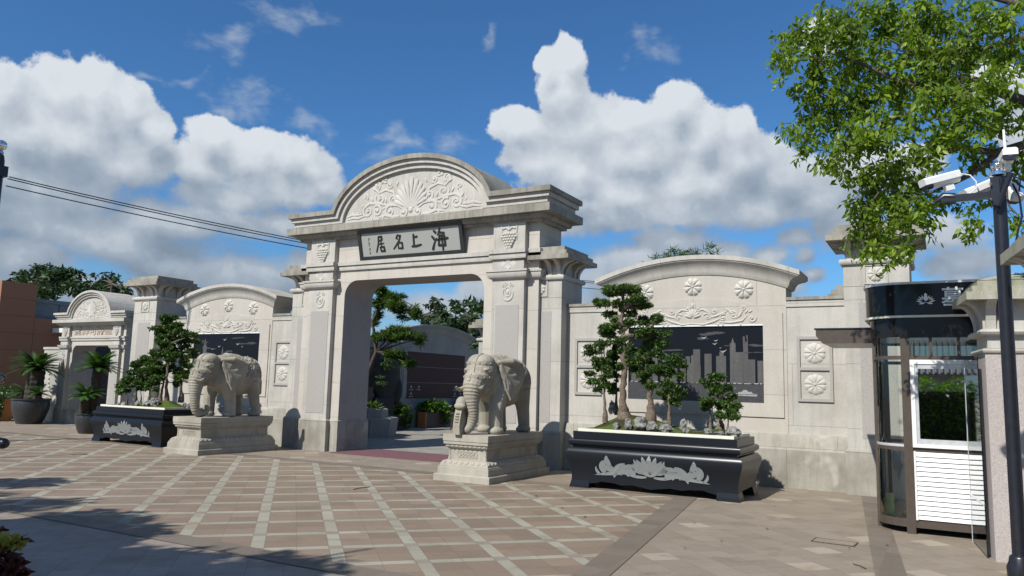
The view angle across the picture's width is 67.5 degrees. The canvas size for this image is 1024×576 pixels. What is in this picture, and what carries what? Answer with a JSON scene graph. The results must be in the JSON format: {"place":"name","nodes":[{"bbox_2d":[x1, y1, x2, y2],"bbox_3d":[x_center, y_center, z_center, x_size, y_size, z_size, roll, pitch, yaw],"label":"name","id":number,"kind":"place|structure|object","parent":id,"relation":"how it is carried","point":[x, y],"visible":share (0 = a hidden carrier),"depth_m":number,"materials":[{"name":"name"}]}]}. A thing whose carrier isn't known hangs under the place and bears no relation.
{"place":"outdoors","nodes":[
{"label":"outdoors","id":0,"kind":"place"},
{"bbox_2d":[12,419,475,454],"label":"courtyard paving","id":1,"kind":"structure","parent":0,"point":[424,440],"depth_m":21.25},
{"bbox_2d":[42,347,59,421],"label":"wall","id":2,"kind":"structure","parent":1,"relation":"on","point":[50,381],"depth_m":25.70,"materials":[{"name":"paint"}]},
{"bbox_2d":[0,280,110,418],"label":"terracotta building","id":3,"kind":"structure","parent":1,"relation":"on","point":[22,328],"depth_m":27.18,"materials":[{"name":"brown brick"}]},
{"bbox_2d":[95,347,109,404],"bbox_3d":[-16.263,3.462,29.274,0.192,2.900,1.590,-3,-8,29],"label":"doorway","id":4,"kind":"structure","parent":3,"relation":"in","point":[103,351],"depth_m":29.78,"materials":[{"name":"black metal"}]},
{"bbox_2d":[52,290,134,423],"bbox_3d":[-13.423,2.283,25.052,3.831,4.315,1.215,-3,-8,29],"label":"gateway","id":5,"kind":"object","parent":1,"relation":"on","point":[90,321],"visible":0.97,"depth_m":24.97,"materials":[{"name":"stone"}]},
{"bbox_2d":[34,299,186,319],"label":"grey building","id":6,"kind":"structure","parent":1,"relation":"on","point":[46,309],"depth_m":28.26,"materials":[{"name":"black metal"}]},
{"bbox_2d":[368,387,373,402],"bbox_3d":[-4.957,3.884,24.637,0.620,1.470,0.740,-3,-8,29],"label":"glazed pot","id":7,"kind":"object","parent":1,"relation":"on","point":[370,393],"visible":0.04,"depth_m":24.75,"materials":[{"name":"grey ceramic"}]},
{"bbox_2d":[366,400,397,437],"bbox_3d":[-4.536,3.867,23.035,2.240,1.121,2.130,-3,-8,29],"label":"ring planter","id":8,"kind":"object","parent":1,"relation":"on","point":[382,423],"visible":0.46,"depth_m":22.43,"materials":[{"name":"stone"}]},
{"bbox_2d":[367,286,427,401],"bbox_3d":[-3.473,1.748,22.379,2.540,3.856,1.428,-3,-8,29],"label":"pine tree","id":9,"kind":"object","parent":8,"relation":"in","point":[388,300],"visible":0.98,"depth_m":22.20,"materials":[{"name":"green plant"}]},
{"bbox_2d":[369,345,401,416],"bbox_3d":[-4.210,3.297,25.309,0.794,2.841,1.969,-3,-8,29],"label":"rock sculpture","id":10,"kind":"object","parent":1,"relation":"on","point":[385,382],"visible":0.59,"depth_m":25.27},
{"bbox_2d":[387,401,414,428],"bbox_3d":[-4.160,4.313,26.130,1.126,1.038,2.032,-3,-8,29],"label":"wooden planter box","id":11,"kind":"object","parent":1,"relation":"on","point":[402,413],"visible":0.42,"depth_m":26.43,"materials":[{"name":"green wood"}]},
{"bbox_2d":[370,325,478,427],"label":"memorial wall","id":12,"kind":"structure","parent":1,"relation":"on","point":[443,356],"depth_m":29.31,"materials":[{"name":"stone"}]},
{"bbox_2d":[407,296,452,325],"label":"broadleaf tree","id":13,"kind":"object","parent":1,"relation":"on","point":[439,314],"visible":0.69,"depth_m":37.24,"materials":[{"name":"green plant"}]},
{"bbox_2d":[415,397,453,427],"bbox_3d":[-2.843,4.583,28.367,0.854,1.135,1.686,-4,-9,39],"label":"wooden planter box","id":14,"kind":"object","parent":1,"relation":"on","point":[428,417],"visible":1,"depth_m":28.07,"materials":[{"name":"orange wood"}]},
{"bbox_2d":[442,295,483,349],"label":"broadleaf tree","id":15,"kind":"object","parent":1,"relation":"on","point":[465,320],"visible":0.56,"depth_m":34.28,"materials":[{"name":"green plant"}]},
{"bbox_2d":[468,319,482,430],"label":"stone pillar","id":16,"kind":"structure","parent":1,"relation":"on","point":[477,324],"depth_m":23.56,"materials":[{"name":"stone"}]},
{"bbox_2d":[642,242,722,261],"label":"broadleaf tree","id":17,"kind":"object","parent":1,"relation":"on","point":[680,253],"visible":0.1,"depth_m":21.28,"materials":[{"name":"green plant"}]},
{"bbox_2d":[7,178,589,282],"bbox_3d":[-4.090,-1.243,25.418,21.514,0.535,0.025,8,-10,-42],"label":"overhead wire","id":18,"kind":"object","parent":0,"point":[153,212],"visible":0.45,"depth_m":20.34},
{"bbox_2d":[0,433,672,575],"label":"patterned paving","id":19,"kind":"structure","parent":0,"point":[414,523],"depth_m":9.81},
{"bbox_2d":[0,374,6,383],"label":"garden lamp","id":20,"kind":"object","parent":19,"relation":"on","point":[4,377],"visible":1,"depth_m":14.63,"materials":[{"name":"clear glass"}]},
{"bbox_2d":[0,140,8,200],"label":"ball top pole","id":21,"kind":"object","parent":19,"relation":"on","point":[3,167],"visible":1,"depth_m":18.35,"materials":[{"name":"black metal"}]},
{"bbox_2d":[9,176,594,281],"bbox_3d":[-4.067,-1.300,25.413,21.498,0.502,0.025,8,-10,-42],"label":"overhead wire","id":22,"kind":"object","parent":21,"relation":"attached to","point":[158,210],"visible":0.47,"depth_m":20.33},
{"bbox_2d":[6,185,598,289],"bbox_3d":[-4.172,-1.084,25.442,21.480,0.502,0.025,8,-10,-42],"label":"overhead wire","id":23,"kind":"object","parent":21,"relation":"attached to","point":[164,220],"visible":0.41,"depth_m":20.53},
{"bbox_2d":[0,437,9,448],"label":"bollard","id":24,"kind":"object","parent":19,"relation":"on","point":[4,443],"visible":1,"depth_m":10.60,"materials":[{"name":"black metal"}]},
{"bbox_2d":[450,412,454,429],"bbox_3d":[-1.760,4.337,26.896,0.714,1.312,0.424,-3,-8,29],"label":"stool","id":25,"kind":"object","parent":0,"point":[452,413],"visible":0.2,"depth_m":26.84,"materials":[{"name":"grey stone"}]},
{"bbox_2d":[0,421,1006,575],"bbox_3d":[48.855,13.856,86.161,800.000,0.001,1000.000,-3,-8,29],"label":"ground","id":26,"kind":"structure","parent":0,"point":[794,522],"depth_m":7.84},
{"bbox_2d":[0,385,15,420],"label":"wooden tub","id":27,"kind":"object","parent":26,"relation":"on","point":[5,410],"visible":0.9,"depth_m":25.66,"materials":[{"name":"orange wood"}]},
{"bbox_2d":[0,526,35,575],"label":"croton bush","id":28,"kind":"object","parent":26,"relation":"on","point":[12,563],"visible":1,"depth_m":5.22,"materials":[{"name":"green plant"}]},
{"bbox_2d":[11,398,51,423],"bbox_3d":[-15.444,3.942,24.568,1.123,0.800,1.123,-3,-8,29],"label":"glazed pot","id":29,"kind":"object","parent":26,"relation":"on","point":[27,411],"visible":0.97,"depth_m":24.18,"materials":[{"name":"grey ceramic"}]},
{"bbox_2d":[5,350,67,401],"bbox_3d":[-15.428,2.894,24.687,2.140,1.821,1.824,-3,-8,29],"label":"cycad plant","id":30,"kind":"object","parent":29,"relation":"in","point":[36,367],"visible":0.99,"depth_m":24.45,"materials":[{"name":"green plant"}]},
{"bbox_2d":[6,262,98,299],"bbox_3d":[-25.053,2.217,40.890,11.046,7.890,3.107,-6,-10,44],"label":"broadleaf tree","id":31,"kind":"object","parent":26,"relation":"on","point":[53,282],"visible":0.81,"depth_m":39.68,"materials":[{"name":"green plant"}]},
{"bbox_2d":[74,413,94,433],"bbox_3d":[-11.659,3.727,21.124,0.749,0.550,0.749,-3,-8,29],"label":"glazed pot","id":32,"kind":"object","parent":26,"relation":"on","point":[83,425],"visible":0.62,"depth_m":20.83,"materials":[{"name":"grey ceramic"}]},
{"bbox_2d":[66,351,123,413],"bbox_3d":[-11.473,2.632,21.138,1.350,1.847,1.426,-3,-8,29],"label":"cycad plant","id":33,"kind":"object","parent":32,"relation":"in","point":[88,397],"visible":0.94,"depth_m":21.03,"materials":[{"name":"green plant"}]},
{"bbox_2d":[89,271,133,295],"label":"broadleaf tree","id":34,"kind":"object","parent":26,"relation":"on","point":[108,283],"visible":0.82,"depth_m":42.86,"materials":[{"name":"green plant"}]},
{"bbox_2d":[90,404,202,447],"bbox_3d":[-8.809,3.316,18.662,2.820,0.888,1.368,-3,-8,31],"label":"granite planter","id":35,"kind":"object","parent":26,"relation":"on","point":[155,426],"visible":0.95,"depth_m":17.99,"materials":[{"name":"stone"}]},
{"bbox_2d":[128,401,185,407],"bbox_3d":[-8.795,2.823,18.728,2.400,0.191,0.940,-3,-8,29],"label":"moss bed","id":36,"kind":"object","parent":35,"relation":"on","point":[167,404],"visible":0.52,"depth_m":18.22,"materials":[{"name":"green plant"}]},
{"bbox_2d":[113,378,132,403],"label":"bonsai tree","id":37,"kind":"object","parent":36,"relation":"on","point":[122,387],"visible":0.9,"depth_m":19.09,"materials":[{"name":"green plant"}]},
{"bbox_2d":[120,361,147,402],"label":"bonsai tree","id":38,"kind":"object","parent":36,"relation":"on","point":[137,380],"visible":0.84,"depth_m":19.00,"materials":[{"name":"green plant"}]},
{"bbox_2d":[136,387,143,402],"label":"bonsai tree","id":39,"kind":"object","parent":36,"relation":"on","point":[140,389],"visible":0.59,"depth_m":19.01,"materials":[{"name":"green plant"}]},
{"bbox_2d":[142,400,150,406],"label":"rock","id":40,"kind":"object","parent":36,"relation":"on","point":[146,403],"visible":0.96,"depth_m":18.18,"materials":[{"name":"stone"}]},
{"bbox_2d":[135,355,167,399],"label":"bonsai tree","id":41,"kind":"object","parent":36,"relation":"on","point":[153,373],"visible":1,"depth_m":18.52,"materials":[{"name":"green plant"}]},
{"bbox_2d":[149,398,159,405],"bbox_3d":[-8.488,2.731,18.196,0.286,0.258,0.207,-3,-8,29],"label":"rock","id":42,"kind":"object","parent":36,"relation":"on","point":[154,401],"visible":0.94,"depth_m":18.13,"materials":[{"name":"stone"}]},
{"bbox_2d":[158,363,176,400],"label":"bonsai tree","id":43,"kind":"object","parent":36,"relation":"on","point":[172,366],"visible":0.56,"depth_m":19.01,"materials":[{"name":"green plant"}]},
{"bbox_2d":[146,314,199,400],"bbox_3d":[-8.246,1.706,18.557,1.794,2.228,0.742,-3,-8,29],"label":"bonsai tree","id":44,"kind":"object","parent":36,"relation":"on","point":[167,330],"visible":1,"depth_m":18.52,"materials":[{"name":"green plant"}]},
{"bbox_2d":[171,335,203,402],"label":"bonsai tree","id":45,"kind":"object","parent":36,"relation":"on","point":[180,373],"visible":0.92,"depth_m":18.61,"materials":[{"name":"green plant"}]},
{"bbox_2d":[123,275,200,403],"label":"stone pillar","id":46,"kind":"structure","parent":26,"relation":"on","point":[158,295],"depth_m":21.65,"materials":[{"name":"stone"}]},
{"bbox_2d":[0,502,411,575],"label":"border edge","id":47,"kind":"object","parent":26,"relation":"on","point":[313,563],"depth_m":7.41,"materials":[{"name":"beige stone"}]},
{"bbox_2d":[163,414,277,455],"bbox_3d":[-6.386,3.228,16.994,1.090,0.765,2.180,-3,-8,29],"label":"pedestal","id":48,"kind":"object","parent":26,"relation":"on","point":[208,435],"visible":1,"depth_m":16.39,"materials":[{"name":"stone"}]},
{"bbox_2d":[182,353,261,416],"bbox_3d":[-6.374,2.161,17.062,1.056,1.426,1.977,-3,-8,29],"label":"elephant statue","id":49,"kind":"object","parent":48,"relation":"on","point":[231,378],"visible":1,"depth_m":16.76,"materials":[{"name":"stone"}]},
{"bbox_2d":[158,284,292,445],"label":"arched wall","id":50,"kind":"structure","parent":26,"relation":"on","point":[253,322],"depth_m":19.91,"materials":[{"name":"stone"}]},
{"bbox_2d":[280,265,324,447],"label":"stone pillar","id":51,"kind":"structure","parent":26,"relation":"on","point":[296,274],"depth_m":18.63,"materials":[{"name":"stone"}]},
{"bbox_2d":[0,431,694,496],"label":"border band","id":52,"kind":"object","parent":26,"relation":"on","point":[567,485],"visible":0.67,"depth_m":14.48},
{"bbox_2d":[330,449,448,461],"bbox_3d":[-2.164,3.709,16.938,3.600,0.014,1.450,-3,-8,29],"label":"door mat","id":53,"kind":"object","parent":26,"relation":"on","point":[417,456],"depth_m":17.03,"materials":[{"name":"red carpet"}]},
{"bbox_2d":[286,153,582,454],"bbox_3d":[-2.029,0.411,17.405,7.160,6.680,1.620,-3,-8,29],"label":"gateway","id":54,"kind":"object","parent":26,"relation":"on","point":[501,220],"visible":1,"depth_m":17.27,"materials":[{"name":"stone"}]},
{"bbox_2d":[357,221,465,260],"bbox_3d":[-2.288,-1.034,17.061,2.870,0.700,0.055,-3,6,29],"label":"sign board","id":55,"kind":"object","parent":54,"relation":"attached to","point":[441,238],"visible":1,"depth_m":17.01,"materials":[{"name":"black"}]},
{"bbox_2d":[433,430,549,484],"bbox_3d":[-0.305,2.952,13.590,1.090,0.765,2.180,-3,-8,29],"label":"pedestal","id":56,"kind":"object","parent":26,"relation":"on","point":[475,457],"visible":1,"depth_m":12.88,"materials":[{"name":"stone"}]},
{"bbox_2d":[453,353,530,434],"bbox_3d":[-0.297,1.883,13.650,1.056,1.426,1.994,-3,-8,29],"label":"elephant statue","id":57,"kind":"object","parent":56,"relation":"on","point":[493,387],"visible":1,"depth_m":13.21,"materials":[{"name":"stone"}]},
{"bbox_2d":[504,246,596,469],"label":"stone pillar","id":58,"kind":"structure","parent":26,"relation":"on","point":[561,284],"depth_m":15.30,"materials":[{"name":"stone"}]},
{"bbox_2d":[571,497,696,575],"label":"border strip","id":59,"kind":"object","parent":26,"relation":"on","point":[613,557],"visible":1,"depth_m":8.09,"materials":[{"name":"beige stone"}]},
{"bbox_2d":[566,427,761,502],"bbox_3d":[2.429,2.776,12.352,2.820,0.940,1.368,-3,-8,29],"label":"granite planter","id":60,"kind":"object","parent":26,"relation":"on","point":[724,468],"visible":0.99,"depth_m":11.76,"materials":[{"name":"stone"}]},
{"bbox_2d":[591,415,725,435],"bbox_3d":[2.446,2.216,12.427,2.400,0.277,0.940,-3,-8,29],"label":"moss bed","id":61,"kind":"object","parent":60,"relation":"on","point":[608,425],"visible":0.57,"depth_m":12.42,"materials":[{"name":"green plant"}]},
{"bbox_2d":[582,338,613,422],"bbox_3d":[1.473,1.540,12.934,0.633,1.429,0.398,-3,-8,29],"label":"bonsai tree","id":62,"kind":"object","parent":61,"relation":"on","point":[605,368],"visible":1,"depth_m":12.89,"materials":[{"name":"green plant"}]},
{"bbox_2d":[608,400,615,413],"bbox_3d":[1.699,2.034,13.051,0.132,0.251,0.089,0,-7,14],"label":"rock","id":63,"kind":"object","parent":61,"relation":"on","point":[611,409],"visible":1,"depth_m":13.02,"materials":[{"name":"stone"}]},
{"bbox_2d":[605,344,621,414],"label":"bonsai tree","id":64,"kind":"object","parent":61,"relation":"on","point":[614,357],"visible":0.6,"depth_m":13.14,"materials":[{"name":"green plant"}]},
{"bbox_2d":[612,422,619,429],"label":"rock","id":65,"kind":"object","parent":61,"relation":"on","point":[616,425],"visible":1,"depth_m":12.37,"materials":[{"name":"stone"}]},
{"bbox_2d":[592,283,653,419],"bbox_3d":[1.850,1.075,12.899,1.102,2.342,0.673,-3,-8,29],"label":"bonsai tree","id":66,"kind":"object","parent":61,"relation":"on","point":[616,320],"visible":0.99,"depth_m":12.85,"materials":[{"name":"green plant"}]},
{"bbox_2d":[624,418,631,429],"bbox_3d":[1.864,2.180,12.298,0.126,0.190,0.096,-1,-8,21],"label":"rock","id":67,"kind":"object","parent":61,"relation":"on","point":[628,424],"visible":1,"depth_m":12.27,"materials":[{"name":"stone"}]},
{"bbox_2d":[633,417,645,429],"bbox_3d":[2.036,2.156,12.202,0.215,0.213,0.162,-3,-8,29],"label":"rock","id":68,"kind":"object","parent":61,"relation":"on","point":[639,423],"visible":1,"depth_m":12.15,"materials":[{"name":"stone"}]},
{"bbox_2d":[624,313,672,420],"bbox_3d":[2.275,1.293,12.715,0.789,1.802,0.558,-3,-8,29],"label":"bonsai tree","id":69,"kind":"object","parent":61,"relation":"on","point":[653,344],"visible":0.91,"depth_m":12.68,"materials":[{"name":"green plant"}]},
{"bbox_2d":[646,421,657,430],"bbox_3d":[2.208,2.181,12.106,0.184,0.164,0.127,-3,-8,29],"label":"rock","id":70,"kind":"object","parent":61,"relation":"on","point":[652,426],"visible":1,"depth_m":12.07,"materials":[{"name":"stone"}]},
{"bbox_2d":[659,424,673,432],"bbox_3d":[2.408,2.198,11.986,0.255,0.149,0.161,-3,-8,29],"label":"rock","id":71,"kind":"object","parent":61,"relation":"on","point":[666,428],"visible":1,"depth_m":11.94,"materials":[{"name":"stone"}]},
{"bbox_2d":[651,352,688,426],"bbox_3d":[2.564,1.636,12.372,0.589,1.248,0.452,-3,-8,29],"label":"bonsai tree","id":72,"kind":"object","parent":61,"relation":"on","point":[668,371],"visible":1,"depth_m":12.32,"materials":[{"name":"green plant"}]},
{"bbox_2d":[679,419,686,432],"bbox_3d":[2.685,2.158,12.010,0.120,0.228,0.084,-3,-8,29],"label":"rock","id":73,"kind":"object","parent":61,"relation":"on","point":[683,424],"visible":0.95,"depth_m":11.99,"materials":[{"name":"stone"}]},
{"bbox_2d":[684,426,689,433],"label":"rock","id":74,"kind":"object","parent":61,"relation":"on","point":[687,429],"visible":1,"depth_m":11.86,"materials":[{"name":"stone"}]},
{"bbox_2d":[698,397,718,428],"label":"bonsai tree","id":75,"kind":"object","parent":61,"relation":"on","point":[709,403],"visible":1,"depth_m":12.00,"materials":[{"name":"green plant"}]},
{"bbox_2d":[704,428,712,434],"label":"rock","id":76,"kind":"object","parent":61,"relation":"on","point":[708,431],"visible":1,"depth_m":11.66,"materials":[{"name":"stone"}]},
{"bbox_2d":[712,418,718,428],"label":"rock","id":77,"kind":"object","parent":61,"relation":"on","point":[715,422],"visible":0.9,"depth_m":12.08,"materials":[{"name":"stone"}]},
{"bbox_2d":[699,372,739,429],"bbox_3d":[3.287,1.799,12.153,0.698,0.966,0.382,-3,-8,29],"label":"bonsai tree","id":78,"kind":"object","parent":61,"relation":"on","point":[717,389],"visible":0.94,"depth_m":12.12,"materials":[{"name":"green plant"}]},
{"bbox_2d":[714,431,724,435],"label":"rock","id":79,"kind":"object","parent":61,"relation":"on","point":[720,433],"visible":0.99,"depth_m":11.54,"materials":[{"name":"stone"}]},
{"bbox_2d":[714,400,743,427],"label":"bonsai tree","id":80,"kind":"object","parent":61,"relation":"on","point":[731,411],"visible":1,"depth_m":11.79,"materials":[{"name":"green plant"}]},
{"bbox_2d":[725,426,741,437],"bbox_3d":[3.364,2.184,11.620,0.260,0.182,0.167,-3,-8,29],"label":"rock","id":81,"kind":"object","parent":60,"relation":"on","point":[732,431],"visible":0.8,"depth_m":11.58,"materials":[{"name":"stone"}]},
{"bbox_2d":[563,255,847,492],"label":"arched wall","id":82,"kind":"structure","parent":26,"relation":"on","point":[746,325],"depth_m":13.66,"materials":[{"name":"stone"}]},
{"bbox_2d":[811,537,857,546],"bbox_3d":[3.506,2.761,8.334,0.440,0.009,0.260,-3,-9,33],"label":"drain cover","id":83,"kind":"object","parent":26,"relation":"on","point":[835,542],"visible":1,"depth_m":8.32,"materials":[{"name":"beige stone"}]},
{"bbox_2d":[827,285,843,295],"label":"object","id":84,"kind":"structure","parent":26,"relation":"on","point":[839,290],"depth_m":15.44,"materials":[{"name":"stone"}]},
{"bbox_2d":[825,223,925,499],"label":"stone pillar","id":85,"kind":"structure","parent":26,"relation":"on","point":[860,452],"depth_m":12.41,"materials":[{"name":"stone"}]},
{"bbox_2d":[861,496,906,575],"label":"dark strip","id":86,"kind":"object","parent":26,"relation":"on","point":[887,560],"visible":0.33,"depth_m":8.22,"materials":[{"name":"beige stone"}]},
{"bbox_2d":[765,0,1023,277],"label":"camphor tree","id":87,"kind":"object","parent":26,"relation":"on","point":[944,88],"visible":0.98,"depth_m":8.44,"materials":[{"name":"green plant"}]},
{"bbox_2d":[814,279,979,533],"bbox_3d":[5.402,1.508,9.811,2.765,2.965,1.990,-3,-8,29],"label":"ticket kiosk","id":88,"kind":"object","parent":26,"relation":"on","point":[926,327],"visible":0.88,"depth_m":9.08,"materials":[{"name":"brown metal"}]},
{"bbox_2d":[878,362,885,440],"bbox_3d":[4.926,1.522,10.276,0.040,1.030,1.260,-3,-8,29],"label":"side window frame","id":89,"kind":"structure","parent":88,"relation":"in","point":[878,362],"depth_m":10.75,"materials":[{"name":"white paint"}]},
{"bbox_2d":[881,498,885,511],"bbox_3d":[4.568,2.666,9.426,0.039,0.176,0.047,7,-9,-38],"label":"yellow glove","id":90,"kind":"object","parent":88,"relation":"hanging from","point":[883,506],"visible":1,"depth_m":9.42,"materials":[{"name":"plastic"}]},
{"bbox_2d":[909,360,967,449],"bbox_3d":[5.387,1.346,8.802,1.425,1.032,0.058,-3,-8,29],"label":"window frame","id":91,"kind":"structure","parent":88,"relation":"in","point":[938,405],"depth_m":9.00,"materials":[{"name":"white paint"}]},
{"bbox_2d":[963,357,987,556],"bbox_3d":[4.994,1.778,8.267,0.026,2.020,0.965,-2,-8,23],"label":"glass screen","id":92,"kind":"object","parent":26,"relation":"on","point":[975,460],"visible":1,"depth_m":8.21,"materials":[{"name":"clear glass"}]},
{"bbox_2d":[933,172,1023,575],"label":"camera pole","id":93,"kind":"object","parent":26,"relation":"on","point":[996,195],"visible":1,"depth_m":5.85,"materials":[{"name":"black metal"}]},
{"bbox_2d":[918,170,961,191],"bbox_3d":[3.498,-0.850,6.249,0.300,0.143,0.104,-15,-7,-1],"label":"security camera","id":94,"kind":"object","parent":93,"relation":"attached to","point":[946,181],"visible":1,"depth_m":6.21,"materials":[{"name":"white paint"}]},
{"bbox_2d":[958,179,989,201],"bbox_3d":[3.803,-0.778,6.207,0.300,0.143,0.104,-22,-6,-3],"label":"security camera","id":95,"kind":"object","parent":93,"relation":"attached to","point":[983,186],"visible":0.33,"depth_m":6.16,"materials":[{"name":"white paint"}]},
{"bbox_2d":[989,160,1005,176],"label":"camera dome","id":96,"kind":"structure","parent":93,"relation":"attached to","point":[996,167],"depth_m":6.02,"materials":[{"name":"silver glass"}]},
{"bbox_2d":[997,129,1018,171],"bbox_3d":[3.882,-1.097,6.015,0.104,0.355,0.200,-1,-14,21],"label":"security camera","id":97,"kind":"object","parent":93,"relation":"attached to","point":[1007,156],"visible":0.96,"depth_m":5.93,"materials":[{"name":"white paint"}]},
{"bbox_2d":[1006,182,1023,203],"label":"security camera","id":98,"kind":"object","parent":93,"relation":"attached to","point":[1012,197],"visible":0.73,"depth_m":6.04,"materials":[{"name":"white paint"}]},
{"bbox_2d":[952,273,1023,562],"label":"end pillar","id":99,"kind":"structure","parent":26,"relation":"on","point":[976,301],"depth_m":7.76,"materials":[{"name":"stone"}]},
{"bbox_2d":[0,0,1023,344],"label":"sky","id":100,"kind":"structure","parent":0,"point":[661,117],"materials":[{"name":"blue"}]},
{"bbox_2d":[886,492,894,514],"bbox_3d":[4.643,2.643,9.408,0.094,0.250,0.064,-3,-8,29],"label":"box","id":101,"kind":"object","parent":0,"point":[890,505],"visible":1,"depth_m":9.38,"materials":[{"name":"green plastic"}]},
{"bbox_2d":[1000,232,1023,267],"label":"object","id":102,"kind":"structure","parent":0,"point":[1013,254],"depth_m":5.43,"materials":[{"name":"stone"}]}
]}

